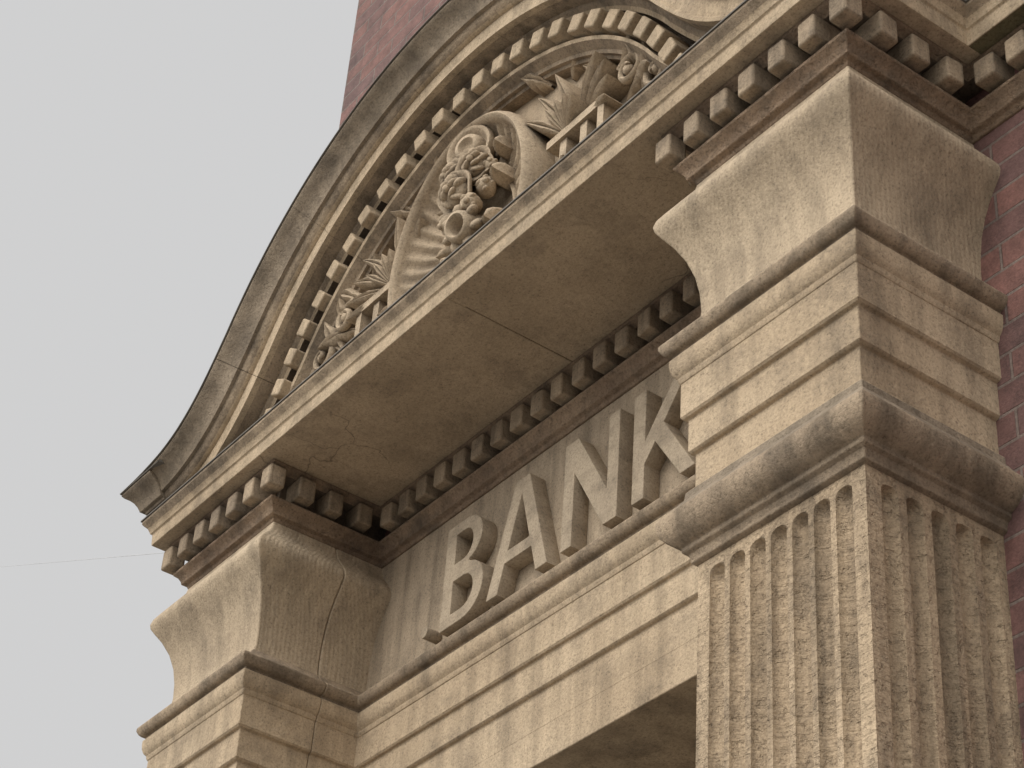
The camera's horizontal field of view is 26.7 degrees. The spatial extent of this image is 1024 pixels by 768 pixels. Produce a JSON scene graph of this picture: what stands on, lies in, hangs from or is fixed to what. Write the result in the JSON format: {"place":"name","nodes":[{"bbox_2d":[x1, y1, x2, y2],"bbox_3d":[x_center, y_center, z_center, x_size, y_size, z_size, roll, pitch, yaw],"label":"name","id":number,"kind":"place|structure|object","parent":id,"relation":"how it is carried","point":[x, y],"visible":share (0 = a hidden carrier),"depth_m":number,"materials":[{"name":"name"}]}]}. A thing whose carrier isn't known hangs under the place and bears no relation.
{"place":"outdoors","nodes":[
{"label":"outdoors","id":0,"kind":"place"},
{"bbox_2d":[0,0,358,767],"label":"sky","id":1,"kind":"structure","parent":0,"point":[153,153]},
{"bbox_2d":[123,359,290,512],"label":"pediment raking cornice","id":2,"kind":"structure","parent":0,"point":[231,404],"depth_m":6.82,"materials":[{"name":"beige stone"}]},
{"bbox_2d":[147,694,314,767],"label":"architrave fasciae","id":3,"kind":"object","parent":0,"point":[244,731],"visible":1,"depth_m":6.09,"materials":[{"name":"stone"}]},
{"bbox_2d":[136,649,325,760],"bbox_3d":[-0.753,1.012,6.396,0.483,0.172,0.636,27,-42,-26],"label":"architrave crown moulding","id":4,"kind":"object","parent":3,"relation":"on","point":[269,679],"visible":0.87,"depth_m":6.17,"materials":[{"name":"stone"}]},
{"bbox_2d":[150,522,343,702],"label":"pier frieze block","id":5,"kind":"structure","parent":4,"relation":"on","point":[272,589],"depth_m":6.37,"materials":[{"name":"stone"}]},
{"bbox_2d":[318,549,390,692],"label":"pier frieze block","id":6,"kind":"structure","parent":4,"relation":"on","point":[360,605],"depth_m":6.43,"materials":[{"name":"stone"}]},
{"bbox_2d":[216,206,371,390],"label":"pediment raking cornice","id":7,"kind":"structure","parent":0,"point":[291,279],"depth_m":6.81,"materials":[{"name":"beige stone"}]},
{"bbox_2d":[292,60,445,259],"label":"pediment raking cornice","id":8,"kind":"structure","parent":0,"point":[388,122],"depth_m":6.70,"materials":[{"name":"beige stone"}]},
{"bbox_2d":[394,0,530,146],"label":"pediment raking cornice","id":9,"kind":"structure","parent":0,"point":[448,53],"depth_m":6.46,"materials":[{"name":"beige stone"}]},
{"bbox_2d":[265,8,690,412],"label":"pediment dentils","id":10,"kind":"object","parent":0,"point":[668,46],"visible":0.56,"depth_m":6.31,"materials":[{"name":"beige stone"}]},
{"bbox_2d":[313,35,661,370],"bbox_3d":[-0.122,-0.537,6.171,0.180,0.667,1.869,27,-42,-26],"label":"tympanum carving","id":11,"kind":"object","parent":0,"point":[480,157],"visible":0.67,"depth_m":6.13},
{"bbox_2d":[490,0,610,98],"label":"pediment raking cornice","id":12,"kind":"structure","parent":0,"point":[522,19],"depth_m":6.15,"materials":[{"name":"beige stone"}]},
{"bbox_2d":[472,637,696,767],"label":"door lintel","id":13,"kind":"structure","parent":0,"point":[644,717],"depth_m":5.30,"materials":[{"name":"beige stone"}]},
{"bbox_2d":[597,0,694,70],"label":"pediment raking cornice","id":14,"kind":"structure","parent":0,"point":[656,11],"depth_m":5.68,"materials":[{"name":"beige stone"}]},
{"bbox_2d":[667,0,743,66],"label":"pediment raking cornice","id":15,"kind":"structure","parent":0,"point":[700,18],"depth_m":5.29,"materials":[{"name":"beige stone"}]},
{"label":"pavement","id":16,"kind":"structure","parent":0,"visible":0},
{"bbox_2d":[339,0,1023,762],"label":"brick walls","id":17,"kind":"structure","parent":16,"relation":"on","point":[385,30],"depth_m":4.76,"materials":[{"name":"red brick"}]},
{"bbox_2d":[366,362,688,689],"bbox_3d":[0.227,0.345,5.872,0.159,0.500,2.084,27,-42,-26],"label":"recessed frieze panel","id":18,"kind":"object","parent":17,"relation":"attached to","point":[413,576],"visible":0.21,"depth_m":6.21,"materials":[{"name":"stone"}]},
{"bbox_2d":[420,379,695,643],"bbox_3d":[0.144,0.329,5.798,0.053,0.342,1.264,27,-42,-26],"label":"bank sign","id":19,"kind":"object","parent":18,"relation":"attached to","point":[647,439],"visible":0.86,"depth_m":5.75,"materials":[{"name":"stone"}]},
{"bbox_2d":[169,0,1023,588],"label":"cornice bed moulding","id":20,"kind":"object","parent":17,"relation":"attached to","point":[813,74],"visible":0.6,"depth_m":5.77,"materials":[{"name":"beige stone"}]},
{"bbox_2d":[3,553,159,566],"bbox_3d":[-4.070,1.438,16.904,0.002,10.122,18.171,16,-39,-15],"label":"overhead cable","id":21,"kind":"object","parent":20,"relation":"attached to","point":[88,559],"depth_m":9.84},
{"bbox_2d":[122,470,165,515],"bbox_3d":[-0.970,0.475,7.113,0.626,0.086,0.201,27,-42,-26],"label":"cyma return","id":22,"kind":"object","parent":20,"relation":"on","point":[144,494],"visible":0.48,"depth_m":6.97,"materials":[{"name":"stone"}]},
{"bbox_2d":[120,459,164,494],"bbox_3d":[-0.956,0.426,7.125,0.631,0.012,0.256,27,-42,-26],"label":"cyma lead flashing","id":23,"kind":"object","parent":22,"relation":"on","point":[157,463],"visible":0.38,"depth_m":6.93,"materials":[{"name":"grey metal"}]},
{"bbox_2d":[120,0,449,494],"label":"pediment lead flashing","id":24,"kind":"object","parent":20,"relation":"on","point":[314,167],"visible":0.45,"depth_m":6.85,"materials":[{"name":"grey metal"}]},
{"bbox_2d":[478,72,628,215],"bbox_3d":[0.090,-0.380,6.276,0.400,0.826,1.970,27,-42,-26],"label":"tympanum panel","id":25,"kind":"object","parent":20,"relation":"on","point":[533,109],"visible":0.02,"depth_m":6.20,"materials":[{"name":"beige stone"}]},
{"bbox_2d":[153,0,979,550],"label":"cornice soffit slab","id":26,"kind":"structure","parent":20,"relation":"on","point":[585,266],"depth_m":5.91,"materials":[{"name":"beige stone"}]},
{"bbox_2d":[142,0,1023,550],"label":"cornice fascia","id":27,"kind":"structure","parent":26,"relation":"on","point":[748,22],"depth_m":5.60,"materials":[{"name":"beige stone"}]},
{"bbox_2d":[141,0,968,522],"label":"cornice lead capping","id":28,"kind":"object","parent":27,"relation":"on","point":[463,244],"visible":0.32,"depth_m":5.77,"materials":[{"name":"grey metal"}]},
{"bbox_2d":[161,0,1023,574],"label":"cornice dentils","id":29,"kind":"object","parent":20,"relation":"attached to","point":[993,70],"visible":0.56,"depth_m":5.76,"materials":[{"name":"beige stone"}]},
{"bbox_2d":[969,5,1023,53],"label":"string course soffit","id":30,"kind":"structure","parent":20,"relation":"on","point":[998,32],"depth_m":4.94,"materials":[{"name":"stone"}]},
{"bbox_3d":[0.443,3.199,2.249,0.480,0.880,0.636,27,-42,-26],"label":"pilaster base","id":31,"kind":"object","parent":16,"relation":"on","visible":0},
{"bbox_2d":[696,464,1023,767],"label":"fluted pilaster shaft","id":32,"kind":"object","parent":31,"relation":"on","point":[860,617],"visible":1,"depth_m":4.13,"materials":[{"name":"stone"}]},
{"bbox_2d":[655,379,1023,566],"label":"pilaster capital","id":33,"kind":"object","parent":32,"relation":"on","point":[852,427],"visible":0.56,"depth_m":4.30,"materials":[{"name":"stone"}]},
{"bbox_2d":[306,262,1000,767],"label":"architrave fasciae","id":34,"kind":"object","parent":33,"relation":"on","point":[854,322],"visible":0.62,"depth_m":4.71,"materials":[{"name":"stone"}]},
{"bbox_2d":[316,205,1007,737],"bbox_3d":[0.140,0.332,5.406,0.494,0.172,2.572,27,-42,-26],"label":"architrave crown moulding","id":35,"kind":"object","parent":34,"relation":"on","point":[822,255],"visible":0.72,"depth_m":4.79,"materials":[{"name":"stone"}]},
{"bbox_2d":[653,66,1000,315],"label":"pier frieze block","id":36,"kind":"structure","parent":35,"relation":"on","point":[840,142],"depth_m":4.77,"materials":[{"name":"stone"}]}
]}

